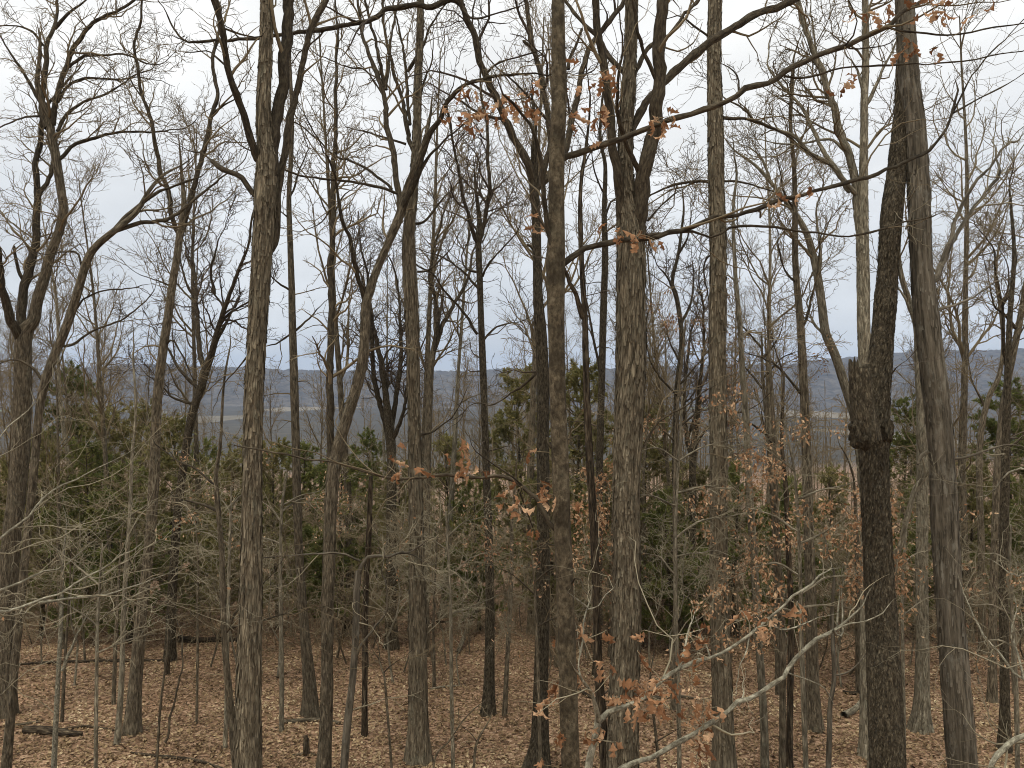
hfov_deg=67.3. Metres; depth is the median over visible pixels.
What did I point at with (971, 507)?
cedar tree
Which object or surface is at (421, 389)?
hardwood tree
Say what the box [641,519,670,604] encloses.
sapling
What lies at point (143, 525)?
cedar tree
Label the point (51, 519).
sapling
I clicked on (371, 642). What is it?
sapling
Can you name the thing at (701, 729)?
oak sapling
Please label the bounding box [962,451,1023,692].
sapling
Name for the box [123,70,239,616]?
hardwood tree
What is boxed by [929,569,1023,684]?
sapling
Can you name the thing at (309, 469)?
cedar tree
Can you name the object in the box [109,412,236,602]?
cedar tree
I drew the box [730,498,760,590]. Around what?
sapling
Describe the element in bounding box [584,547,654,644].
sapling
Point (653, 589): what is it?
sapling
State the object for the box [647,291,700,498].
hardwood tree
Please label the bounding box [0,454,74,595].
cedar tree
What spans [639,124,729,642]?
hardwood tree
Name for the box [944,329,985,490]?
hardwood tree
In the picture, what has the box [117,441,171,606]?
sapling
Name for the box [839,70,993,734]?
hardwood tree
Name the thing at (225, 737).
beech tree
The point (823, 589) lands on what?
sapling
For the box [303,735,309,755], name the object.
stump
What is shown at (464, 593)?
sapling
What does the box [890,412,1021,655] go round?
sapling
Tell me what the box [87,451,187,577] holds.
sapling
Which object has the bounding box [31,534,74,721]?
sapling
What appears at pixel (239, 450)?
cedar tree
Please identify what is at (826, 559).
sapling
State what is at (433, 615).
sapling
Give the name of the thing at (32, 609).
sapling
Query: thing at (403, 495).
cedar tree
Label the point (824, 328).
hardwood tree
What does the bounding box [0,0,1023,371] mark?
sky
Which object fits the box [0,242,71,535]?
hardwood tree
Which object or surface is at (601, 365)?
hardwood tree
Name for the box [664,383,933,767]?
beech tree
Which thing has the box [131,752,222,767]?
fallen branch
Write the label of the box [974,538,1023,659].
sapling
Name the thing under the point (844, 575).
sapling
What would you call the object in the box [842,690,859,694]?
fallen branch
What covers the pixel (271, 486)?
cedar tree
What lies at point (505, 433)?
cedar tree
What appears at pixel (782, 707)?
hardwood tree
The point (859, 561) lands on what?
sapling
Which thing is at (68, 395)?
hardwood tree
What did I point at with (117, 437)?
cedar tree
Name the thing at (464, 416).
hardwood tree
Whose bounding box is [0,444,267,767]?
beech tree
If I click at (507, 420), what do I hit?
hardwood tree
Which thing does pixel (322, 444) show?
sapling
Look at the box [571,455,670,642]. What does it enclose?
cedar tree
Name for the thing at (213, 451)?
cedar tree
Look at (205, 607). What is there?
cedar tree
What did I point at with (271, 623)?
sapling
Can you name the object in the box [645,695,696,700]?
log
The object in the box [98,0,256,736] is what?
hardwood tree
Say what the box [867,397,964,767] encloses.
dead tree
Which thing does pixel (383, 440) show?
hardwood tree
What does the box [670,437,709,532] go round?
sapling
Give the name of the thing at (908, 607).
sapling
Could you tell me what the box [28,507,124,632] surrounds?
sapling
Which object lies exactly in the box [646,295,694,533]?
hardwood tree
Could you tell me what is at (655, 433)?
hardwood tree
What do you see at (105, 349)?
hardwood tree
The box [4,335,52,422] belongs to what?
hardwood tree
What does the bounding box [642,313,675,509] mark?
hardwood tree
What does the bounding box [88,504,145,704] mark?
sapling
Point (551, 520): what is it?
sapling
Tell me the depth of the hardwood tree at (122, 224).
13.97 m
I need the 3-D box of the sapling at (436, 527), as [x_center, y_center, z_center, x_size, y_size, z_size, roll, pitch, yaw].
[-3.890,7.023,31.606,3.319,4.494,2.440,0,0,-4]
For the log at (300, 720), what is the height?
0.215 m
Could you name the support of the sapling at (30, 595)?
on the ground
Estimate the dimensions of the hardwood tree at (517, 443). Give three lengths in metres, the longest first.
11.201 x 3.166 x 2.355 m
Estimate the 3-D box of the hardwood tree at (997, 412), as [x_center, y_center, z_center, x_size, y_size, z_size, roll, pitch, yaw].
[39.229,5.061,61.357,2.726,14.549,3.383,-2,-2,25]
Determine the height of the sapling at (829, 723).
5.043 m
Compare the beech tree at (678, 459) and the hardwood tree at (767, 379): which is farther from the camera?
the hardwood tree at (767, 379)
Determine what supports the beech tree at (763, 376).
on the ground
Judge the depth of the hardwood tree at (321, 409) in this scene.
39.70 m
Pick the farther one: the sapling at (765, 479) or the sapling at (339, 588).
the sapling at (765, 479)
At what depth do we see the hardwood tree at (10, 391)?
42.77 m
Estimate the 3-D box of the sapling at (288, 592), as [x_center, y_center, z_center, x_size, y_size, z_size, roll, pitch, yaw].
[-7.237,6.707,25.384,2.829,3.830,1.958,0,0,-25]
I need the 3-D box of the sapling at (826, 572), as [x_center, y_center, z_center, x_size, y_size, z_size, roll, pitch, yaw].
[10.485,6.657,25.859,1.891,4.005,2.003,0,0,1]
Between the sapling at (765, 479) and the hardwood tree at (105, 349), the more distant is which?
the hardwood tree at (105, 349)
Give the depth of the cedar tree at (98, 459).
25.57 m
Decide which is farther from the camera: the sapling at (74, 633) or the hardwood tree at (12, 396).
the hardwood tree at (12, 396)
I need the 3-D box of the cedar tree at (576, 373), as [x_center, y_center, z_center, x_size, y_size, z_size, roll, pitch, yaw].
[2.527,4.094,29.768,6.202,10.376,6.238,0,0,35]
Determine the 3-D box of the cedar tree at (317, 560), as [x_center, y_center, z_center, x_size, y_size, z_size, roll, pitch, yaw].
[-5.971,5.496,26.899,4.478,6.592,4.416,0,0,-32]
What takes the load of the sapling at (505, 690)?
on the ground
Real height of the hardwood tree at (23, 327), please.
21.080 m
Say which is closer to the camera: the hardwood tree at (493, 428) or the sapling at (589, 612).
the sapling at (589, 612)
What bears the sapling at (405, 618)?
on the ground
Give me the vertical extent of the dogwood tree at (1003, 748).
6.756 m
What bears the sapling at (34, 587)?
on the ground
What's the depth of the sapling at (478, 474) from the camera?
39.65 m
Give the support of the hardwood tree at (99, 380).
on the ground
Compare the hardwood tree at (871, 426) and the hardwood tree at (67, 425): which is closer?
the hardwood tree at (871, 426)
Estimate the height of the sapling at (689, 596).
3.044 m
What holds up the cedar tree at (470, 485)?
on the ground
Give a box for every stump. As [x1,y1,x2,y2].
[164,655,169,674]
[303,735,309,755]
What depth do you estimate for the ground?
20.66 m
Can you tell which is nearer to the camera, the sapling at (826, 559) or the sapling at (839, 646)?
the sapling at (839, 646)
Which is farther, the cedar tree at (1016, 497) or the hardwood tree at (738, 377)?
the hardwood tree at (738, 377)
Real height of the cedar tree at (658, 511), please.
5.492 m
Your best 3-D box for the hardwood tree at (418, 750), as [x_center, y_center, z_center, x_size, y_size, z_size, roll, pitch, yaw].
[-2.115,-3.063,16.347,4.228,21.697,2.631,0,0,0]
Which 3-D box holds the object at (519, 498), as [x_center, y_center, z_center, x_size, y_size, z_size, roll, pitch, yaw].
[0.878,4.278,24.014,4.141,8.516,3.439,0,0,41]
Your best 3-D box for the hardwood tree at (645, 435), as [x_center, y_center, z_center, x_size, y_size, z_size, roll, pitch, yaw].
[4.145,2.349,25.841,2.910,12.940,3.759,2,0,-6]
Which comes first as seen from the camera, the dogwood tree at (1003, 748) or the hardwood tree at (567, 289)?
the dogwood tree at (1003, 748)
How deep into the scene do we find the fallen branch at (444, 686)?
20.54 m
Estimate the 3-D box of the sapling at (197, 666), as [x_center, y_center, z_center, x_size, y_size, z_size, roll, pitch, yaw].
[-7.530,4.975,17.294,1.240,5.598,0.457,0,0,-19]
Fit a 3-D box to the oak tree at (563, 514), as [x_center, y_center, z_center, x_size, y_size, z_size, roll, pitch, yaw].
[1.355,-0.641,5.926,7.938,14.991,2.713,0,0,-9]
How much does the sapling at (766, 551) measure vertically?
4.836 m
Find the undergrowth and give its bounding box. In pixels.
[2,506,1023,664]
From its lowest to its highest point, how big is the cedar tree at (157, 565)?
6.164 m
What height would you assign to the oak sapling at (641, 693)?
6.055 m
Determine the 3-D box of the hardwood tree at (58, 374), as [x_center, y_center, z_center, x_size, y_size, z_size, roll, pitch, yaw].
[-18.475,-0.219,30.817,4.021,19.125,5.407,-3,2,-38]
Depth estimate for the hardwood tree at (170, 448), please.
74.41 m
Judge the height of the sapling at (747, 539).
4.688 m
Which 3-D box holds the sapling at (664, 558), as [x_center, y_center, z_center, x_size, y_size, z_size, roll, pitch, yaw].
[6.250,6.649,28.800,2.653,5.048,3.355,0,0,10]
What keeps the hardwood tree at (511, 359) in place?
on the ground
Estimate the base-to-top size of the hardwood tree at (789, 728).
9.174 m
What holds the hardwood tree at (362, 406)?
on the ground
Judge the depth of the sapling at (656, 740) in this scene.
12.38 m
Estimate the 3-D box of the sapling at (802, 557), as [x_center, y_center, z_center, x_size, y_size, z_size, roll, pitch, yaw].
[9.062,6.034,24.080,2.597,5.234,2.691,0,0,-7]
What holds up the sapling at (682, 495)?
on the ground
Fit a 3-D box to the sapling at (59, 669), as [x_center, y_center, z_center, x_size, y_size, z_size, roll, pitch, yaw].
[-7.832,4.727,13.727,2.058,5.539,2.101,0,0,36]
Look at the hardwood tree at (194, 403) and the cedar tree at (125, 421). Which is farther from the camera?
the cedar tree at (125, 421)
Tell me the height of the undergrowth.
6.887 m
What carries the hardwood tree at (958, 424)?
on the ground
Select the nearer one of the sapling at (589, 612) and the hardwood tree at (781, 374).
the sapling at (589, 612)
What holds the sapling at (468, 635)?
on the ground
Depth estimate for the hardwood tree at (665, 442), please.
26.83 m
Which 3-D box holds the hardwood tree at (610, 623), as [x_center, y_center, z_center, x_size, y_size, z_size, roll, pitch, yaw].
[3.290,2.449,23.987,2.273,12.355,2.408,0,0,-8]
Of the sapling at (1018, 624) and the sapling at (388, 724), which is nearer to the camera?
the sapling at (388, 724)
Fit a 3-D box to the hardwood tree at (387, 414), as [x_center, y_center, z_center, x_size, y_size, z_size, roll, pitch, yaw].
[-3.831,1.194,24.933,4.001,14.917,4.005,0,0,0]
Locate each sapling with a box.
[0,422,94,621]
[0,485,49,598]
[0,497,144,767]
[0,529,51,632]
[1,493,56,643]
[21,559,45,647]
[22,540,80,661]
[23,469,136,685]
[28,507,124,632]
[29,499,168,659]
[30,441,95,624]
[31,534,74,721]
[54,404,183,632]
[74,407,187,565]
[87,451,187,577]
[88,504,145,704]
[100,564,137,632]
[106,319,349,767]
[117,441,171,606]
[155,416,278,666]
[155,566,211,767]
[158,471,291,662]
[158,491,206,723]
[160,551,213,613]
[177,536,238,636]
[214,503,310,612]
[222,443,347,678]
[223,496,318,676]
[224,419,284,557]
[262,549,318,636]
[263,538,319,644]
[285,450,380,663]
[289,496,388,657]
[304,411,368,530]
[325,621,452,767]
[335,432,407,648]
[337,550,394,666]
[338,444,438,681]
[338,480,374,582]
[339,489,400,634]
[354,455,405,586]
[359,454,446,671]
[363,433,407,559]
[375,485,475,668]
[379,477,483,634]
[387,533,447,622]
[390,487,482,664]
[396,500,464,619]
[399,501,453,587]
[399,556,444,632]
[400,498,466,584]
[423,501,462,687]
[429,528,497,684]
[432,689,492,767]
[435,492,508,654]
[436,407,512,568]
[449,694,498,767]
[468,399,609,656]
[472,564,528,655]
[483,516,527,618]
[497,435,554,716]
[502,504,584,677]
[503,505,555,631]
[514,472,584,587]
[520,481,844,767]
[530,531,613,626]
[534,537,610,685]
[549,560,612,658]
[575,526,610,657]
[577,528,648,624]
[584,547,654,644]
[603,533,665,626]
[610,482,709,665]
[618,574,893,767]
[639,601,709,767]
[640,385,737,649]
[640,487,699,621]
[641,469,737,668]
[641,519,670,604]
[651,497,703,600]
[668,565,708,641]
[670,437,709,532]
[679,500,786,657]
[702,485,766,630]
[728,506,793,626]
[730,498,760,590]
[731,510,781,588]
[731,548,804,642]
[736,413,798,576]
[759,527,823,655]
[767,498,914,670]
[768,491,858,651]
[779,422,851,582]
[780,364,971,670]
[783,414,829,540]
[787,496,859,669]
[792,525,854,629]
[793,469,844,532]
[795,474,900,687]
[801,527,849,626]
[815,504,931,635]
[815,534,902,767]
[816,501,966,632]
[816,513,843,624]
[816,533,931,674]
[824,470,859,565]
[837,436,859,690]
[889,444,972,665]
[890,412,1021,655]
[895,427,992,603]
[896,567,914,637]
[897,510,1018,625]
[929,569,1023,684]
[957,397,1023,578]
[960,539,1023,644]
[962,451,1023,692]
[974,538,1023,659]
[1008,506,1023,600]
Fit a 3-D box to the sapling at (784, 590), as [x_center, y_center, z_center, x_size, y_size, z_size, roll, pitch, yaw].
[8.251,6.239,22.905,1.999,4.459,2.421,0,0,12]
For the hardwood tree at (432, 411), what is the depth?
69.81 m
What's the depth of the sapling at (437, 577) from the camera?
22.96 m
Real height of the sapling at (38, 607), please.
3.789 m
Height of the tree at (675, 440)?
10.788 m
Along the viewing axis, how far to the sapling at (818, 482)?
32.15 m
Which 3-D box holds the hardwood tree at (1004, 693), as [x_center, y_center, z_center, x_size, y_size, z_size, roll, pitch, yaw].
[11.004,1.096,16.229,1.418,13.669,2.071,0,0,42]
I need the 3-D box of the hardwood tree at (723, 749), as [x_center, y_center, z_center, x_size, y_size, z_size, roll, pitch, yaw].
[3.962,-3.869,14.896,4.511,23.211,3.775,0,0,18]
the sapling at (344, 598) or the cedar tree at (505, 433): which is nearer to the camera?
the sapling at (344, 598)
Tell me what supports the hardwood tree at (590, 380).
on the ground
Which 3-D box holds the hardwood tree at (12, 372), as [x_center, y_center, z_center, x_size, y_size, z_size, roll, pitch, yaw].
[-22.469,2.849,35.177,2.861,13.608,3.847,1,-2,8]
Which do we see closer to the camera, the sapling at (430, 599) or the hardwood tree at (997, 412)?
the sapling at (430, 599)
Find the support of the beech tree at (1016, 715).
on the ground
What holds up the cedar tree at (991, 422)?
on the ground
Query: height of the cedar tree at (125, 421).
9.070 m
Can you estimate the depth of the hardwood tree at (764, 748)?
14.15 m
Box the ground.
[0,407,1023,767]
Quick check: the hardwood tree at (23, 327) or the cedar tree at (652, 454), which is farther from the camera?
the cedar tree at (652, 454)
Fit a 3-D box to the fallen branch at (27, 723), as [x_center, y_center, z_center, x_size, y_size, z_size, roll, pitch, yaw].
[-11.178,7.821,17.725,0.550,0.060,0.063,0,0,-25]
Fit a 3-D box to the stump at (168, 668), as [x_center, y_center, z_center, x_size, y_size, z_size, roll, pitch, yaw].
[-9.682,7.896,21.593,0.174,0.604,0.181,0,0,20]
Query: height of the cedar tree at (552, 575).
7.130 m
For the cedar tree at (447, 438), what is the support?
on the ground
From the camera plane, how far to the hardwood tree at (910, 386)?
33.30 m
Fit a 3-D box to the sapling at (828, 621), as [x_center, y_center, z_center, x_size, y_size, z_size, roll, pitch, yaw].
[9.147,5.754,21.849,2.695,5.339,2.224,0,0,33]
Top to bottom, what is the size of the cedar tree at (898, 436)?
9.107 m
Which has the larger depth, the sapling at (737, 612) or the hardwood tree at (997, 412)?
the hardwood tree at (997, 412)
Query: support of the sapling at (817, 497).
on the ground
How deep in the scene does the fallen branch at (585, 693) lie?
19.90 m
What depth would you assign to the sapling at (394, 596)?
21.52 m
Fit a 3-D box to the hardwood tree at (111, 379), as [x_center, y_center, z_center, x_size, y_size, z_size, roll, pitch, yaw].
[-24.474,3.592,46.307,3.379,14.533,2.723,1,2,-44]
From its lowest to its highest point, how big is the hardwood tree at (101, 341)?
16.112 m
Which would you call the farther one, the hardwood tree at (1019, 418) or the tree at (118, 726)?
the hardwood tree at (1019, 418)
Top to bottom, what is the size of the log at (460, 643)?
0.303 m
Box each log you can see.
[20,659,162,664]
[22,725,82,736]
[65,725,114,730]
[177,635,236,642]
[284,718,340,723]
[456,610,476,653]
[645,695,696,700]
[840,701,859,716]
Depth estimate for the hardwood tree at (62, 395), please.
66.52 m
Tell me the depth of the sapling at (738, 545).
27.84 m
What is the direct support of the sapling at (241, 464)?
on the ground
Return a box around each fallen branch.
[15,720,39,725]
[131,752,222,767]
[430,685,465,688]
[578,688,607,701]
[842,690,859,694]
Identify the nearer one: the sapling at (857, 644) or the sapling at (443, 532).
the sapling at (857, 644)
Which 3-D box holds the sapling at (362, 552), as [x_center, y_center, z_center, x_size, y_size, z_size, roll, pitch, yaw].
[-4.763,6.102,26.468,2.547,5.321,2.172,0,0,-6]
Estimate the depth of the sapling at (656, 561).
26.00 m
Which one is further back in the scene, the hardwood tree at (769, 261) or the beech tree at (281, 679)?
the hardwood tree at (769, 261)
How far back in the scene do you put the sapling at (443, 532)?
32.34 m
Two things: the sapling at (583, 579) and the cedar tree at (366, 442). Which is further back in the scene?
the cedar tree at (366, 442)
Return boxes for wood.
[0,363,1022,524]
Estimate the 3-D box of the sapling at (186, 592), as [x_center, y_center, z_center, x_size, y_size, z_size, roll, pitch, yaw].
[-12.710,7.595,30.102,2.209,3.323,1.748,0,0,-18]
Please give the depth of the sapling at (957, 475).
28.23 m
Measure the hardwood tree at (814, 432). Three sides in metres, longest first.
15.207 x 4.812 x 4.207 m
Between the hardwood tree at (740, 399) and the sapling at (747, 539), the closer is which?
the sapling at (747, 539)
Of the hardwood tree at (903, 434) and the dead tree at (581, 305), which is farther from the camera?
the hardwood tree at (903, 434)
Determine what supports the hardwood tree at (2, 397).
on the ground
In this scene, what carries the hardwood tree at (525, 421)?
on the ground
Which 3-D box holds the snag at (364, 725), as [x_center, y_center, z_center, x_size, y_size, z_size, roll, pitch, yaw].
[-3.229,4.933,16.679,0.653,5.823,0.866,0,0,-38]
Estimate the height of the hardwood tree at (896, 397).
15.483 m
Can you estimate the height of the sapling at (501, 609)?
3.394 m
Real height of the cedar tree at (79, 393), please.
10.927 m
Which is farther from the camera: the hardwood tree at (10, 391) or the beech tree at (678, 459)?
the hardwood tree at (10, 391)
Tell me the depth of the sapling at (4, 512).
24.96 m
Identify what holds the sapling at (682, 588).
on the ground
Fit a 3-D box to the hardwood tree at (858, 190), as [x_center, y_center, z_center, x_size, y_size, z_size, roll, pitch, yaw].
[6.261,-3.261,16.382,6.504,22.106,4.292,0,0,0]
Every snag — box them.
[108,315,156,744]
[343,476,372,736]
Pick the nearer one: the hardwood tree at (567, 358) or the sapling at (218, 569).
the sapling at (218, 569)
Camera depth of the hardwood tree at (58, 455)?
24.93 m
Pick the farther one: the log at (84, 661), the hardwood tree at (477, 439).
the hardwood tree at (477, 439)
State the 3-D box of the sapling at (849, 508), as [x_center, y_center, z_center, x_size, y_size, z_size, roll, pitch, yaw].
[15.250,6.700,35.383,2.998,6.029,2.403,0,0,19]
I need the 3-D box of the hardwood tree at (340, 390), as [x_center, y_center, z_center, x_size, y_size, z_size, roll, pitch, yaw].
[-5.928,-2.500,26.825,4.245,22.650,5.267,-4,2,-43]
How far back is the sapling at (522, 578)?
27.41 m
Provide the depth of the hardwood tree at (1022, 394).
68.64 m
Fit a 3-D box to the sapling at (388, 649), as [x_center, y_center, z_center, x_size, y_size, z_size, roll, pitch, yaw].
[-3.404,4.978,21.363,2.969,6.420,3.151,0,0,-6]
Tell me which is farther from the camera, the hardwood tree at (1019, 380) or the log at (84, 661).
the hardwood tree at (1019, 380)
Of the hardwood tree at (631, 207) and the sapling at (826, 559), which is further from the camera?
the sapling at (826, 559)
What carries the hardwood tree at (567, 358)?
on the ground
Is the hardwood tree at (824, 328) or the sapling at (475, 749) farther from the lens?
the hardwood tree at (824, 328)
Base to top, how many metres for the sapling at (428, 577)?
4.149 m
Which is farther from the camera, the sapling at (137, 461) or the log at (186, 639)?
the sapling at (137, 461)
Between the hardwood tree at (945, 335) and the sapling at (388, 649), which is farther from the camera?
the hardwood tree at (945, 335)
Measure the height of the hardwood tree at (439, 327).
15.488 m
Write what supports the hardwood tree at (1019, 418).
on the ground
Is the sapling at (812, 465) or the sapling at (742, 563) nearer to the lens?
the sapling at (742, 563)
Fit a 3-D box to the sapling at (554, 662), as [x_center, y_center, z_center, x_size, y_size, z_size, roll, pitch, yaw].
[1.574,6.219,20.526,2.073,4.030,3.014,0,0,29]
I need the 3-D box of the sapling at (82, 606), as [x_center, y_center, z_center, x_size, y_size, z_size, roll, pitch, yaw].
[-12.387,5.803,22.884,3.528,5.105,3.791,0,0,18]
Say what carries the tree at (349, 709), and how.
on the ground
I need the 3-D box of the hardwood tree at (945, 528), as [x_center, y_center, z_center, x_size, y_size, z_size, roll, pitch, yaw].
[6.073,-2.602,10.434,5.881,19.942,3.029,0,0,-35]
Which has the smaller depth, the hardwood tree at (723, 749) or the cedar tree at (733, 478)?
the hardwood tree at (723, 749)
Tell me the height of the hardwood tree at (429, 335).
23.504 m
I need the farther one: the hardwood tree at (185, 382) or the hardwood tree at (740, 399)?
the hardwood tree at (185, 382)
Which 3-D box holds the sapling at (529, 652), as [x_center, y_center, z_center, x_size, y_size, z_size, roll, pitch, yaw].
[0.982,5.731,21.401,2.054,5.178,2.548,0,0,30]
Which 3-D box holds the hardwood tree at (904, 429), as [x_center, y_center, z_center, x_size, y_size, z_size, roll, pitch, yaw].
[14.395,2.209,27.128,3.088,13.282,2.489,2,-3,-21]
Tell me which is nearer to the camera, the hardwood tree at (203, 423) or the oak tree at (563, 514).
the oak tree at (563, 514)
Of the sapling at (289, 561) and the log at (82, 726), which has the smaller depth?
the log at (82, 726)
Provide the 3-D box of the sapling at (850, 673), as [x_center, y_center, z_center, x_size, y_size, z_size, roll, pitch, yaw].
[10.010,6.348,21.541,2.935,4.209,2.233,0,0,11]
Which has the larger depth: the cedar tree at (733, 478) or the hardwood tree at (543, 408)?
the cedar tree at (733, 478)
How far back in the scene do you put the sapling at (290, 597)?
26.18 m
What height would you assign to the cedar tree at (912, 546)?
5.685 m
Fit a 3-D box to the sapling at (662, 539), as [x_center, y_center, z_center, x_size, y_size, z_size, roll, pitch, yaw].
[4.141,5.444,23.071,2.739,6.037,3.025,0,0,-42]
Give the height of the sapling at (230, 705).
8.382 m
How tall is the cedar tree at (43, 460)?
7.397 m
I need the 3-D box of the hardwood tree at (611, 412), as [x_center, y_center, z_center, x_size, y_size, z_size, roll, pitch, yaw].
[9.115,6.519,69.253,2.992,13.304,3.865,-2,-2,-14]
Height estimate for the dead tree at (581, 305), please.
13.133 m
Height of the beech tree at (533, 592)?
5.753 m
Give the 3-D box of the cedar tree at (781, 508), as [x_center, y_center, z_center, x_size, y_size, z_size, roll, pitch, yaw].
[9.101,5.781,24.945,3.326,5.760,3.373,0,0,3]
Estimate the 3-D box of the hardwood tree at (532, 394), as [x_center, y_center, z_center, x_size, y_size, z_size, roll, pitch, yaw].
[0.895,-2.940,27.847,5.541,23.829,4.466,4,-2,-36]
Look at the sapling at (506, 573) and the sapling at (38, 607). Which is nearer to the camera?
the sapling at (38, 607)
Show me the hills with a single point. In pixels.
(832, 387)
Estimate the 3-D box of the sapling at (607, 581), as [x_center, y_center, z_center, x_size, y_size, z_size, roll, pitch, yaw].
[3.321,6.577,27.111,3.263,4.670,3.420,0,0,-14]
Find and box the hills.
[0,348,1023,407]
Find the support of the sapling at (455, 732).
on the ground
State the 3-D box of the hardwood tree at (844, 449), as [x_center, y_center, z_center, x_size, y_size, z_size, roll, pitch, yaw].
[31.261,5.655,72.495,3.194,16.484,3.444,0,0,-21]
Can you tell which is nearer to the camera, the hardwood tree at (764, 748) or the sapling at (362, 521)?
the hardwood tree at (764, 748)
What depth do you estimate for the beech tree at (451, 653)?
14.98 m
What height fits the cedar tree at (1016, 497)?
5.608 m
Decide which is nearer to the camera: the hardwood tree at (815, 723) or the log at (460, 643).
the hardwood tree at (815, 723)
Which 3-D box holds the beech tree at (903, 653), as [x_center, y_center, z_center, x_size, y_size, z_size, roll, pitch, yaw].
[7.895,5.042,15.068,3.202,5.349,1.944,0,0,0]
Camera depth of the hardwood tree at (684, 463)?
43.37 m
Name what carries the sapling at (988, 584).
on the ground
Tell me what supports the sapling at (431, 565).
on the ground
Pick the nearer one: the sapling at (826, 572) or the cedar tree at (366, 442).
the sapling at (826, 572)
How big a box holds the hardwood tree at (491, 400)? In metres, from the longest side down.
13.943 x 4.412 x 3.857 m
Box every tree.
[0,0,219,719]
[0,71,288,767]
[0,138,98,609]
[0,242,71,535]
[0,287,48,484]
[0,298,67,559]
[0,328,32,456]
[0,341,12,526]
[0,343,273,695]
[0,356,11,535]
[0,428,108,635]
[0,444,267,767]
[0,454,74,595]
[1,365,34,457]
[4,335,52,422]
[24,436,142,639]
[28,280,97,648]
[29,358,111,590]
[30,403,166,593]
[32,263,94,511]
[41,132,160,641]
[44,356,96,464]
[54,356,73,504]
[58,456,195,643]
[67,281,147,521]
[76,294,138,448]
[78,328,136,488]
[88,397,203,574]
[93,301,201,534]
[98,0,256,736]
[99,0,389,767]
[102,151,305,662]
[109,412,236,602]
[119,363,147,496]
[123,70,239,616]
[131,0,624,767]
[153,443,274,747]
[160,401,175,524]
[162,450,279,631]
[163,435,238,600]
[165,328,205,524]
[176,0,611,767]
[179,0,1023,767]
[181,494,475,767]
[193,398,220,513]
[202,456,367,732]
[214,435,283,558]
[215,0,388,717]
[226,435,321,627]
[238,439,345,612]
[263,360,287,482]
[273,0,385,636]
[274,448,385,632]
[298,340,337,528]
[324,0,503,766]
[337,207,450,650]
[339,218,433,614]
[340,457,434,622]
[342,426,401,574]
[346,371,381,520]
[357,0,572,717]
[365,481,550,767]
[370,0,504,500]
[396,88,539,618]
[397,337,442,454]
[401,158,508,656]
[403,431,509,568]
[420,378,442,469]
[420,391,451,557]
[421,386,449,517]
[430,479,518,630]
[434,0,615,666]
[440,317,509,573]
[445,335,478,525]
[448,366,515,594]
[455,486,653,767]
[468,0,617,634]
[471,362,574,596]
[481,357,664,621]
[487,388,500,518]
[496,364,528,509]
[501,302,536,478]
[504,406,529,526]
[506,6,649,767]
[507,441,590,635]
[516,367,535,480]
[542,19,670,675]
[546,294,595,493]
[547,369,799,767]
[565,0,816,767]
[567,298,610,539]
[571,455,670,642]
[573,399,696,604]
[580,275,658,657]
[582,283,759,710]
[588,180,678,568]
[596,185,703,635]
[601,0,841,767]
[604,388,614,447]
[605,276,688,644]
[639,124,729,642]
[640,485,710,650]
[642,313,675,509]
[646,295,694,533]
[646,357,670,506]
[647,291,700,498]
[649,127,852,767]
[654,363,708,513]
[657,464,747,623]
[663,0,951,759]
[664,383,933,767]
[667,206,743,637]
[678,458,795,638]
[681,0,877,733]
[681,273,850,694]
[699,80,849,616]
[701,89,869,495]
[704,230,785,582]
[726,336,756,527]
[726,341,761,544]
[727,274,829,767]
[738,474,847,646]
[740,269,799,622]
[746,294,826,505]
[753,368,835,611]
[761,320,812,767]
[786,369,836,523]
[790,462,860,627]
[832,357,857,516]
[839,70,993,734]
[844,445,1023,767]
[848,59,952,767]
[852,504,990,740]
[853,393,931,570]
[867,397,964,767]
[884,0,1023,767]
[890,215,993,514]
[890,375,904,460]
[891,281,961,633]
[891,333,956,598]
[893,476,989,640]
[894,389,913,482]
[900,461,1023,632]
[917,503,1023,767]
[919,0,1023,641]
[939,186,1023,654]
[940,154,1023,703]
[943,334,960,402]
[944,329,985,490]
[950,377,970,493]
[966,372,1023,597]
[975,474,1023,637]
[987,359,1012,434]
[988,149,1023,753]
[994,367,1023,475]
[996,373,1023,547]
[1011,361,1023,477]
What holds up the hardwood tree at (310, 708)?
on the ground
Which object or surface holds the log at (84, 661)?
on the ground
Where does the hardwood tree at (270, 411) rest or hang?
on the ground
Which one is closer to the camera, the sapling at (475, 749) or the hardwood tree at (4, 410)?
the sapling at (475, 749)
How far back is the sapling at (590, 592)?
23.75 m
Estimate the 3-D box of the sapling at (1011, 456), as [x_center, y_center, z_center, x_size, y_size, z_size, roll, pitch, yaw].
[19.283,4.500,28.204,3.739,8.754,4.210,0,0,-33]
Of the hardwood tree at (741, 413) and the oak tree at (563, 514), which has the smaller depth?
the oak tree at (563, 514)
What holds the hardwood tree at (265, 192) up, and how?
on the ground
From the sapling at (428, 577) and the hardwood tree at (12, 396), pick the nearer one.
the sapling at (428, 577)
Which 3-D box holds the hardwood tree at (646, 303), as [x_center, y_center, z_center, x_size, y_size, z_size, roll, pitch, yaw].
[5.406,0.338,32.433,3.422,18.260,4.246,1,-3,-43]
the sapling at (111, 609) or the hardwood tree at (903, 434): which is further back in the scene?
the hardwood tree at (903, 434)
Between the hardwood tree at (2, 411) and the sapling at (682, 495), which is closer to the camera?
the sapling at (682, 495)
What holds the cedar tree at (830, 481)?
on the ground
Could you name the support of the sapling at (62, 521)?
on the ground

